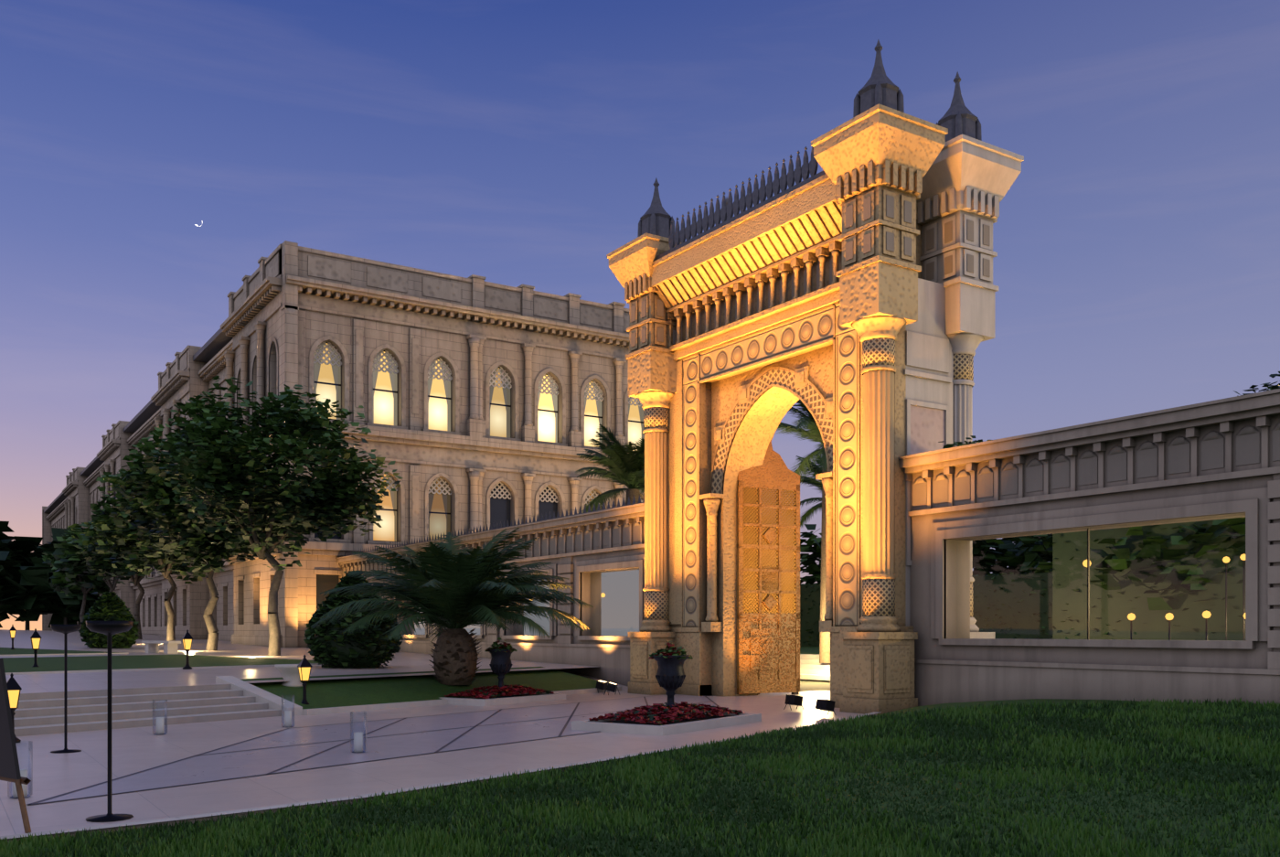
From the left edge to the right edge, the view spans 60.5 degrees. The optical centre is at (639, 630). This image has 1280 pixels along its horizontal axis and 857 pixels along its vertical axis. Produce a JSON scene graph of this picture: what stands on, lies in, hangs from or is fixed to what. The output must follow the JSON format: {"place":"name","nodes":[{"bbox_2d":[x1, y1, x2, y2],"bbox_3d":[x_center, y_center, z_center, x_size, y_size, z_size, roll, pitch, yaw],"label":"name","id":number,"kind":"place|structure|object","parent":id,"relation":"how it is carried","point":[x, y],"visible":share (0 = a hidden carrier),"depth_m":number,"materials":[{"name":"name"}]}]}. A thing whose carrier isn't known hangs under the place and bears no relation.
{"place":"outdoors","nodes":[
{"label":"outdoors","id":0,"kind":"place"},
{"bbox_2d":[0,690,874,840],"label":"plaza paving","id":1,"kind":"structure","parent":0,"point":[187,769],"depth_m":14.91,"materials":[{"name":"stone"}]},
{"bbox_2d":[0,629,594,735],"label":"raised terrace","id":2,"kind":"structure","parent":1,"relation":"on","point":[197,695],"depth_m":21.73,"materials":[{"name":"stone"}]},
{"bbox_2d":[0,521,15,559],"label":"tree","id":3,"kind":"object","parent":2,"relation":"on","point":[4,537],"visible":0.43,"depth_m":120.36,"materials":[{"name":"green plant"}]},
{"bbox_2d":[41,543,96,621],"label":"tree","id":4,"kind":"object","parent":2,"relation":"on","point":[58,582],"visible":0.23,"depth_m":97.44,"materials":[{"name":"green plant"}]},
{"bbox_2d":[52,509,147,593],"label":"tree","id":5,"kind":"object","parent":2,"relation":"on","point":[73,561],"visible":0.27,"depth_m":82.05,"materials":[{"name":"green plant"}]},
{"bbox_2d":[78,591,138,648],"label":"cone bush","id":6,"kind":"object","parent":2,"relation":"on","point":[109,606],"visible":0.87,"depth_m":47.64,"materials":[{"name":"green plant"}]},
{"bbox_2d":[67,501,180,639],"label":"tree","id":7,"kind":"object","parent":2,"relation":"on","point":[108,567],"visible":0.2,"depth_m":68.01,"materials":[{"name":"green plant"}]},
{"bbox_2d":[88,468,206,640],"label":"tree","id":8,"kind":"object","parent":2,"relation":"on","point":[124,538],"visible":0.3,"depth_m":55.97,"materials":[{"name":"green plant"}]},
{"bbox_2d":[0,647,323,674],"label":"terrace lawns","id":9,"kind":"structure","parent":2,"relation":"on","point":[15,666],"depth_m":31.79,"materials":[{"name":"green plant"}]},
{"bbox_2d":[106,423,304,650],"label":"tree","id":10,"kind":"object","parent":2,"relation":"on","point":[163,498],"visible":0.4,"depth_m":44.59,"materials":[{"name":"green plant"}]},
{"bbox_2d":[142,374,403,655],"bbox_3d":[-13.344,-4.163,40.034,7.768,10.271,7.993,0,0,42],"label":"tree","id":11,"kind":"object","parent":2,"relation":"on","point":[325,501],"visible":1,"depth_m":38.67,"materials":[{"name":"green plant"}]},
{"bbox_2d":[42,240,644,647],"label":"palace","id":12,"kind":"structure","parent":2,"relation":"on","point":[479,400],"depth_m":56.92,"materials":[{"name":"stone"}]},
{"bbox_2d":[303,572,402,668],"bbox_3d":[-7.993,-0.290,30.684,2.738,2.700,2.758,0,0,-33],"label":"cone bush","id":13,"kind":"object","parent":2,"relation":"on","point":[330,645],"visible":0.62,"depth_m":29.92,"materials":[{"name":"green plant"}]},
{"bbox_2d":[335,493,644,686],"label":"wall","id":14,"kind":"structure","parent":2,"relation":"on","point":[583,550],"depth_m":34.27,"materials":[{"name":"stone"}]},
{"bbox_2d":[0,620,835,832],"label":"outdoor fixtures","id":15,"kind":"object","parent":1,"relation":"on","point":[670,676],"visible":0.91,"depth_m":16.18,"materials":[{"name":"metal"}]},
{"bbox_2d":[241,666,621,714],"bbox_3d":[-4.663,1.340,26.739,2.790,0.620,10.760,0,0,34],"label":"lawn patch","id":16,"kind":"object","parent":1,"relation":"on","point":[338,695],"visible":0.71,"depth_m":24.87,"materials":[{"name":"green plant"}]},
{"bbox_2d":[310,527,593,684],"bbox_3d":[-4.228,-0.648,26.684,6.314,3.895,6.263,0,0,21],"label":"palm","id":17,"kind":"object","parent":16,"relation":"on","point":[453,592],"visible":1,"depth_m":26.15,"materials":[{"name":"green plant"}]},
{"bbox_2d":[439,683,566,705],"bbox_3d":[-3.268,1.457,25.779,1.620,0.385,2.920,0,0,34],"label":"flower bed","id":18,"kind":"object","parent":1,"relation":"on","point":[491,693],"visible":1,"depth_m":25.12,"materials":[{"name":"red plant"}]},
{"bbox_2d":[554,668,628,690],"bbox_3d":[0.422,1.335,36.952,5.790,0.624,11.860,0,0,34],"label":"edging","id":19,"kind":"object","parent":1,"relation":"on","point":[624,688],"depth_m":33.08,"materials":[{"name":"stone"}]},
{"bbox_2d":[571,701,761,735],"bbox_3d":[0.536,1.452,19.188,1.820,0.397,3.320,0,0,34],"label":"flower bed","id":20,"kind":"object","parent":1,"relation":"on","point":[645,720],"visible":0.98,"depth_m":18.38,"materials":[{"name":"red plant"}]},
{"bbox_2d":[414,516,830,680],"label":"wall","id":21,"kind":"structure","parent":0,"point":[620,606],"depth_m":38.72,"materials":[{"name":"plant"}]},
{"bbox_2d":[575,423,644,513],"bbox_3d":[0.003,-3.161,40.037,4.906,8.530,5.594,0,0,-3],"label":"palm","id":22,"kind":"object","parent":21,"relation":"on","point":[625,464],"visible":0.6,"depth_m":39.44,"materials":[{"name":"green plant"}]},
{"bbox_2d":[774,399,830,662],"bbox_3d":[6.598,-3.818,37.879,5.706,9.844,5.379,0,0,-33],"label":"palm","id":23,"kind":"object","parent":21,"relation":"on","point":[812,432],"visible":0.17,"depth_m":37.85,"materials":[{"name":"green plant"}]},
{"bbox_2d":[795,454,822,528],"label":"palm","id":24,"kind":"object","parent":21,"relation":"on","point":[813,481],"visible":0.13,"depth_m":44.14,"materials":[{"name":"green plant"}]},
{"bbox_2d":[800,523,821,585],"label":"tree","id":25,"kind":"object","parent":21,"relation":"on","point":[807,560],"visible":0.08,"depth_m":63.42,"materials":[{"name":"green plant"}]},
{"bbox_2d":[529,553,1245,639],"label":"lamps","id":26,"kind":"object","parent":21,"relation":"on","point":[1168,616],"visible":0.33,"depth_m":25.22,"materials":[{"name":"yellow"}]},
{"bbox_2d":[770,569,1052,646],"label":"garden hedge","id":27,"kind":"object","parent":21,"relation":"on","point":[1008,605],"visible":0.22,"depth_m":48.80,"materials":[{"name":"green plant"}]},
{"bbox_2d":[972,538,1011,575],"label":"tree","id":28,"kind":"object","parent":21,"relation":"on","point":[976,570],"visible":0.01,"depth_m":55.48,"materials":[{"name":"green plant"}]},
{"bbox_2d":[972,535,1052,574],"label":"tree","id":29,"kind":"object","parent":21,"relation":"on","point":[1014,564],"visible":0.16,"depth_m":54.54,"materials":[{"name":"green plant"}]},
{"bbox_2d":[992,533,1052,593],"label":"tree","id":30,"kind":"object","parent":21,"relation":"on","point":[1031,559],"visible":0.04,"depth_m":48.53,"materials":[{"name":"green plant"}]},
{"bbox_2d":[1050,519,1245,639],"bbox_3d":[32.132,-1.364,11.436,1.294,4.508,64.151,0,0,-33],"label":"garden hedge","id":31,"kind":"object","parent":21,"relation":"on","point":[1110,610],"visible":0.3,"depth_m":35.11,"materials":[{"name":"green plant"}]},
{"bbox_2d":[1089,516,1245,625],"bbox_3d":[19.632,-1.982,34.411,8.725,5.664,8.562,0,0,-33],"label":"tree","id":32,"kind":"object","parent":21,"relation":"on","point":[1119,559],"visible":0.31,"depth_m":34.03,"materials":[{"name":"green plant"}]},
{"bbox_2d":[0,696,1279,856],"bbox_3d":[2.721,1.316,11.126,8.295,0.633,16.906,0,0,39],"label":"lawn","id":33,"kind":"structure","parent":0,"point":[1178,718],"depth_m":9.40,"materials":[{"name":"green plant"}]},
{"bbox_2d":[0,0,1279,629],"label":"sky","id":34,"kind":"structure","parent":0,"point":[510,143],"materials":[{"name":"blue"}]},
{"bbox_2d":[606,39,1023,714],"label":"gate","id":35,"kind":"structure","parent":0,"point":[846,295],"depth_m":23.62,"materials":[{"name":"stone"}]},
{"bbox_2d":[736,440,799,693],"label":"gate door","id":36,"kind":"structure","parent":35,"relation":"attached to","point":[768,646],"depth_m":28.22,"materials":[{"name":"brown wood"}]},
{"bbox_2d":[800,678,830,691],"bbox_3d":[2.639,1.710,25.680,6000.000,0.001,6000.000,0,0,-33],"label":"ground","id":37,"kind":"structure","parent":0,"point":[810,685],"depth_m":34.49,"materials":[{"name":"beige stone"}]},
{"bbox_2d":[0,541,67,629],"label":"tree","id":38,"kind":"object","parent":37,"relation":"on","point":[16,597],"visible":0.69,"depth_m":115.23,"materials":[{"name":"green plant"}]},
{"bbox_2d":[3,526,85,624],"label":"tree","id":39,"kind":"object","parent":37,"relation":"on","point":[28,545],"visible":0.2,"depth_m":117.54,"materials":[{"name":"green plant"}]},
{"bbox_2d":[46,572,99,627],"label":"tree","id":40,"kind":"object","parent":37,"relation":"on","point":[71,611],"visible":0.17,"depth_m":115.65,"materials":[{"name":"green plant"}]},
{"bbox_2d":[898,388,1279,705],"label":"wall","id":41,"kind":"structure","parent":37,"relation":"on","point":[1216,459],"depth_m":18.84,"materials":[{"name":"stone"}]},
{"bbox_2d":[938,371,1279,448],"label":"wall plants","id":42,"kind":"object","parent":41,"relation":"on","point":[1253,387],"depth_m":16.95,"materials":[{"name":"green plant"}]}
]}

